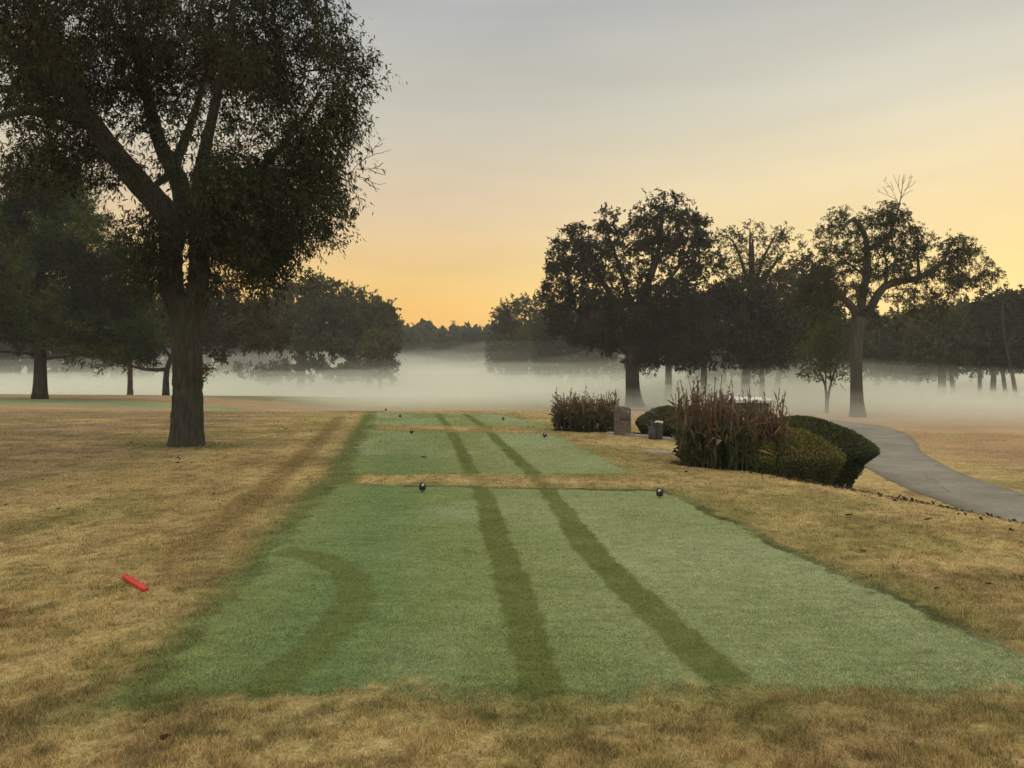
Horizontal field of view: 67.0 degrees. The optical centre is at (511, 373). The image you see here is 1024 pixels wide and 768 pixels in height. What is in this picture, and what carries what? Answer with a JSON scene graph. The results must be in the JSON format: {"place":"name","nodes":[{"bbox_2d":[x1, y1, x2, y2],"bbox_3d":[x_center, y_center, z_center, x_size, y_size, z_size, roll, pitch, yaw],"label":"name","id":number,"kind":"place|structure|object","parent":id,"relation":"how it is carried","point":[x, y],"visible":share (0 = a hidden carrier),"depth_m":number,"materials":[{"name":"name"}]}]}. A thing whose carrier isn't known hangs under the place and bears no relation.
{"place":"outdoors","nodes":[
{"label":"outdoors","id":0,"kind":"place"},
{"bbox_2d":[0,377,1023,767],"bbox_3d":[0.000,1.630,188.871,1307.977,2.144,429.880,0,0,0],"label":"ground","id":1,"kind":"structure","parent":0,"point":[922,419],"depth_m":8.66,"materials":[{"name":"brown plant"}]},
{"bbox_2d":[0,311,102,384],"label":"shade tree","id":2,"kind":"object","parent":1,"relation":"on","point":[7,365],"visible":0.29,"depth_m":122.12,"materials":[{"name":"green plant"}]},
{"bbox_2d":[0,139,169,398],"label":"pine tree","id":3,"kind":"object","parent":1,"relation":"on","point":[31,255],"visible":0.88,"depth_m":44.69,"materials":[{"name":"green plant"}]},
{"bbox_2d":[65,325,166,383],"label":"shade tree","id":4,"kind":"object","parent":1,"relation":"on","point":[116,377],"visible":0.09,"depth_m":127.34,"materials":[{"name":"green plant"}]},
{"bbox_2d":[97,290,167,394],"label":"shade tree","id":5,"kind":"object","parent":1,"relation":"on","point":[130,384],"depth_m":65.82,"materials":[{"name":"green plant"}]},
{"bbox_2d":[122,574,147,591],"bbox_3d":[-2.843,1.569,5.810,0.042,0.038,0.527,0,1,-43],"label":"hazard stake","id":6,"kind":"object","parent":1,"relation":"on","point":[131,580],"visible":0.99,"depth_m":5.77,"materials":[{"name":"red paint"}]},
{"bbox_2d":[159,733,170,739],"bbox_3d":[-1.487,1.560,3.314,0.042,0.015,0.075,0,-4,-1],"label":"fallen leaf","id":7,"kind":"object","parent":1,"relation":"on","point":[163,736],"visible":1,"depth_m":3.32,"materials":[{"name":"brown plant"}]},
{"bbox_2d":[102,271,294,394],"bbox_3d":[-24.583,-3.174,59.881,15.285,10.073,6.375,0,0,0],"label":"shade tree","id":8,"kind":"object","parent":1,"relation":"on","point":[217,326],"visible":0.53,"depth_m":59.52,"materials":[{"name":"green plant"}]},
{"bbox_2d":[0,0,407,446],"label":"shade tree","id":9,"kind":"object","parent":1,"relation":"on","point":[50,71],"visible":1,"depth_m":16.56,"materials":[{"name":"green plant"}]},
{"bbox_2d":[156,292,265,382],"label":"shade tree","id":10,"kind":"object","parent":1,"relation":"on","point":[251,355],"visible":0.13,"depth_m":132.44,"materials":[{"name":"green plant"}]},
{"bbox_2d":[219,294,297,380],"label":"shade tree","id":11,"kind":"object","parent":1,"relation":"on","point":[271,357],"visible":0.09,"depth_m":136.73,"materials":[{"name":"green plant"}]},
{"bbox_2d":[224,267,376,391],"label":"shade tree","id":12,"kind":"object","parent":1,"relation":"on","point":[320,308],"visible":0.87,"depth_m":102.62,"materials":[{"name":"green plant"}]},
{"bbox_2d":[334,285,408,389],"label":"shade tree","id":13,"kind":"object","parent":1,"relation":"on","point":[384,314],"visible":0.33,"depth_m":107.05,"materials":[{"name":"green plant"}]},
{"bbox_2d":[352,322,403,393],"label":"shade tree","id":14,"kind":"object","parent":1,"relation":"on","point":[380,345],"visible":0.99,"depth_m":97.53,"materials":[{"name":"green plant"}]},
{"bbox_2d":[373,413,542,425],"bbox_3d":[-2.264,1.606,27.359,5.291,0.026,9.170,0,0,-9],"label":"tee green","id":15,"kind":"object","parent":1,"relation":"on","point":[446,419],"visible":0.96,"depth_m":26.72,"materials":[{"name":"green plant"}]},
{"bbox_2d":[351,430,625,473],"bbox_3d":[-0.953,1.607,17.092,4.947,0.026,10.160,0,0,-8],"label":"tee green","id":16,"kind":"object","parent":1,"relation":"on","point":[439,459],"visible":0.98,"depth_m":15.03,"materials":[{"name":"green plant"}]},
{"bbox_2d":[483,294,530,381],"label":"shade tree","id":17,"kind":"object","parent":1,"relation":"on","point":[503,315],"visible":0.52,"depth_m":132.92,"materials":[{"name":"green plant"}]},
{"bbox_2d":[2,318,1023,377],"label":"woodland","id":18,"kind":"object","parent":1,"relation":"on","point":[429,349],"visible":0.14,"depth_m":214.59,"materials":[{"name":"green plant"}]},
{"bbox_2d":[4,421,1023,588],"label":"leaf litter","id":19,"kind":"object","parent":1,"relation":"on","point":[843,487],"visible":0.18,"depth_m":10.64,"materials":[{"name":"brown plant"}]},
{"bbox_2d":[489,290,576,383],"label":"shade tree","id":20,"kind":"object","parent":1,"relation":"on","point":[523,352],"visible":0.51,"depth_m":127.26,"materials":[{"name":"green plant"}]},
{"bbox_2d":[527,299,616,387],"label":"shade tree","id":21,"kind":"object","parent":1,"relation":"on","point":[548,364],"visible":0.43,"depth_m":117.62,"materials":[{"name":"green plant"}]},
{"bbox_2d":[548,386,619,431],"bbox_3d":[2.061,1.100,21.753,2.448,1.523,1.523,0,0,26],"label":"canna clump","id":22,"kind":"object","parent":1,"relation":"on","point":[575,415],"visible":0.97,"depth_m":21.39,"materials":[{"name":"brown plant"}]},
{"bbox_2d":[151,484,1023,693],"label":"tee green","id":23,"kind":"object","parent":1,"relation":"on","point":[583,556],"visible":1,"depth_m":5.36,"materials":[{"name":"green plant"}]},
{"bbox_2d":[419,482,425,491],"bbox_3d":[-1.205,1.550,10.403,0.094,0.176,0.094,0,1,-16],"label":"tee marker","id":24,"kind":"object","parent":23,"relation":"on","point":[422,486],"visible":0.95,"depth_m":10.37,"materials":[{"name":"black plastic"}]},
{"bbox_2d":[656,487,662,497],"bbox_3d":[1.894,1.550,9.913,0.094,0.176,0.094,0,3,20],"label":"tee marker","id":25,"kind":"object","parent":23,"relation":"on","point":[659,491],"visible":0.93,"depth_m":9.88,"materials":[{"name":"black plastic"}]},
{"bbox_2d":[566,308,657,389],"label":"shade tree","id":26,"kind":"object","parent":1,"relation":"on","point":[593,359],"visible":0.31,"depth_m":111.31,"materials":[{"name":"green plant"}]},
{"bbox_2d":[614,405,630,435],"bbox_3d":[2.882,1.260,20.148,0.448,0.849,0.187,0,0,-22],"label":"stone marker","id":27,"kind":"object","parent":1,"relation":"on","point":[622,420],"visible":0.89,"depth_m":20.06,"materials":[{"name":"stone"}]},
{"bbox_2d":[535,187,727,407],"bbox_3d":[9.191,-5.859,60.028,14.998,17.782,8.312,0,0,0],"label":"shade tree","id":28,"kind":"object","parent":1,"relation":"on","point":[641,310],"visible":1,"depth_m":59.17,"materials":[{"name":"green plant"}]},
{"bbox_2d":[606,432,675,440],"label":"kerb","id":29,"kind":"structure","parent":1,"relation":"on","point":[646,436],"depth_m":19.76,"materials":[{"name":"concrete"}]},
{"bbox_2d":[648,427,655,439],"bbox_3d":[3.480,1.490,19.220,0.165,0.318,0.215,0,0,0],"label":"sand box","id":30,"kind":"object","parent":1,"relation":"on","point":[651,433],"visible":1,"depth_m":19.12,"materials":[{"name":"plastic"}]},
{"bbox_2d":[650,408,654,426],"bbox_3d":[3.520,1.245,19.450,0.200,0.768,0.197,0,0,0],"label":"ball washer","id":31,"kind":"object","parent":1,"relation":"on","point":[652,414],"visible":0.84,"depth_m":19.41,"materials":[{"name":"grey metal"}]},
{"bbox_2d":[652,421,662,438],"bbox_3d":[3.630,1.422,19.300,0.289,0.425,0.289,0,0,0],"label":"waste bin","id":32,"kind":"object","parent":1,"relation":"on","point":[659,430],"visible":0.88,"depth_m":19.18,"materials":[{"name":"plastic"}]},
{"bbox_2d":[643,450,675,454],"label":"kerb","id":33,"kind":"structure","parent":1,"relation":"on","point":[666,452],"depth_m":15.88,"materials":[{"name":"concrete"}]},
{"bbox_2d":[635,405,684,436],"bbox_3d":[4.199,1.451,20.747,1.793,1.228,1.539,0,0,-6],"label":"hedge","id":34,"kind":"object","parent":1,"relation":"on","point":[643,421],"visible":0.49,"depth_m":20.35,"materials":[{"name":"green plant"}]},
{"bbox_2d":[619,284,710,399],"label":"shade tree","id":35,"kind":"object","parent":1,"relation":"on","point":[668,381],"visible":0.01,"depth_m":77.69,"materials":[{"name":"green plant"}]},
{"bbox_2d":[685,282,756,394],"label":"shade tree","id":36,"kind":"object","parent":1,"relation":"on","point":[711,374],"visible":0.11,"depth_m":94.26,"materials":[{"name":"green plant"}]},
{"bbox_2d":[659,268,801,403],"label":"shade tree","id":37,"kind":"object","parent":1,"relation":"on","point":[728,296],"visible":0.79,"depth_m":67.37,"materials":[{"name":"green plant"}]},
{"bbox_2d":[665,375,799,476],"bbox_3d":[3.913,0.964,13.995,2.591,1.931,1.999,0,0,25],"label":"canna clump","id":38,"kind":"object","parent":1,"relation":"on","point":[720,433],"visible":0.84,"depth_m":13.54,"materials":[{"name":"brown plant"}]},
{"bbox_2d":[711,218,808,401],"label":"shade tree","id":39,"kind":"object","parent":1,"relation":"on","point":[752,270],"visible":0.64,"depth_m":71.57,"materials":[{"name":"green plant"}]},
{"bbox_2d":[725,288,815,402],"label":"shade tree","id":40,"kind":"object","parent":1,"relation":"on","point":[798,330],"visible":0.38,"depth_m":68.86,"materials":[{"name":"green plant"}]},
{"bbox_2d":[738,427,846,484],"bbox_3d":[4.806,1.618,13.389,1.855,1.375,1.554,0,0,11],"label":"hedge","id":41,"kind":"object","parent":1,"relation":"on","point":[815,458],"visible":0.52,"depth_m":12.85,"materials":[{"name":"green plant"}]},
{"bbox_2d":[765,319,839,391],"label":"shade tree","id":42,"kind":"object","parent":1,"relation":"on","point":[791,373],"visible":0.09,"depth_m":104.69,"materials":[{"name":"green plant"}]},
{"bbox_2d":[765,248,850,397],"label":"shade tree","id":43,"kind":"object","parent":1,"relation":"on","point":[778,378],"visible":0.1,"depth_m":83.04,"materials":[{"name":"green plant"}]},
{"bbox_2d":[790,310,849,412],"bbox_3d":[21.062,-0.853,52.151,4.199,7.156,3.429,0,0,0],"label":"forked tree","id":44,"kind":"object","parent":1,"relation":"on","point":[826,365],"visible":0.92,"depth_m":51.77,"materials":[{"name":"green plant"}]},
{"bbox_2d":[778,415,880,488],"bbox_3d":[5.710,1.691,15.509,3.070,1.735,2.084,0,0,7],"label":"hedge","id":45,"kind":"object","parent":1,"relation":"on","point":[860,451],"visible":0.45,"depth_m":14.88,"materials":[{"name":"green plant"}]},
{"bbox_2d":[829,301,922,393],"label":"shade tree","id":46,"kind":"object","parent":1,"relation":"on","point":[883,353],"visible":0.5,"depth_m":97.08,"materials":[{"name":"green plant"}]},
{"bbox_2d":[787,175,1008,417],"bbox_3d":[23.447,-4.670,46.965,13.069,14.971,3.939,0,0,0],"label":"shade tree","id":47,"kind":"object","parent":1,"relation":"on","point":[862,313],"visible":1,"depth_m":46.71,"materials":[{"name":"green plant"}]},
{"bbox_2d":[879,308,958,391],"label":"shade tree","id":48,"kind":"object","parent":1,"relation":"on","point":[917,388],"visible":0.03,"depth_m":103.68,"materials":[{"name":"green plant"}]},
{"bbox_2d":[896,292,1002,397],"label":"shade tree","id":49,"kind":"object","parent":1,"relation":"on","point":[921,338],"visible":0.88,"depth_m":83.06,"materials":[{"name":"green plant"}]},
{"bbox_2d":[936,297,1007,396],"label":"shade tree","id":50,"kind":"object","parent":1,"relation":"on","point":[953,393],"depth_m":87.80,"materials":[{"name":"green plant"}]},
{"bbox_2d":[966,375,984,383],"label":"parked car","id":51,"kind":"object","parent":1,"relation":"on","point":[974,379],"visible":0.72,"depth_m":126.69,"materials":[{"name":"paint"}]},
{"bbox_2d":[946,290,1013,396],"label":"shade tree","id":52,"kind":"object","parent":1,"relation":"on","point":[979,391],"visible":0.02,"depth_m":85.81,"materials":[{"name":"green plant"}]},
{"bbox_2d":[960,281,1023,397],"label":"shade tree","id":53,"kind":"object","parent":1,"relation":"on","point":[989,311],"visible":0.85,"depth_m":81.26,"materials":[{"name":"green plant"}]},
{"bbox_2d":[997,306,1023,397],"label":"shade tree","id":54,"kind":"object","parent":1,"relation":"on","point":[1004,384],"visible":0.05,"depth_m":83.83,"materials":[{"name":"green plant"}]},
{"bbox_2d":[1002,291,1023,398],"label":"shade tree","id":55,"kind":"object","parent":1,"relation":"on","point":[1011,340],"visible":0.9,"depth_m":79.87,"materials":[{"name":"green plant"}]},
{"bbox_2d":[0,0,1023,330],"label":"sky","id":56,"kind":"structure","parent":0,"point":[513,123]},
{"bbox_2d":[214,380,1023,381],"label":"path","id":57,"kind":"structure","parent":0,"point":[578,381],"depth_m":139.36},
{"bbox_2d":[608,408,1023,522],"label":"path","id":58,"kind":"structure","parent":0,"point":[903,460],"depth_m":19.10,"materials":[{"name":"concrete"}]},
{"bbox_2d":[820,394,1023,395],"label":"path","id":59,"kind":"structure","parent":0,"point":[915,395],"depth_m":92.72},
{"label":"path","id":60,"kind":"structure","parent":0,"visible":0},
{"bbox_2d":[729,397,771,416],"bbox_3d":[6.841,1.632,22.361,1.180,1.860,2.380,0,0,13],"label":"golf cart","id":61,"kind":"object","parent":60,"relation":"on","point":[758,398],"visible":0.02,"depth_m":21.65,"materials":[{"name":"metal"}]}
]}

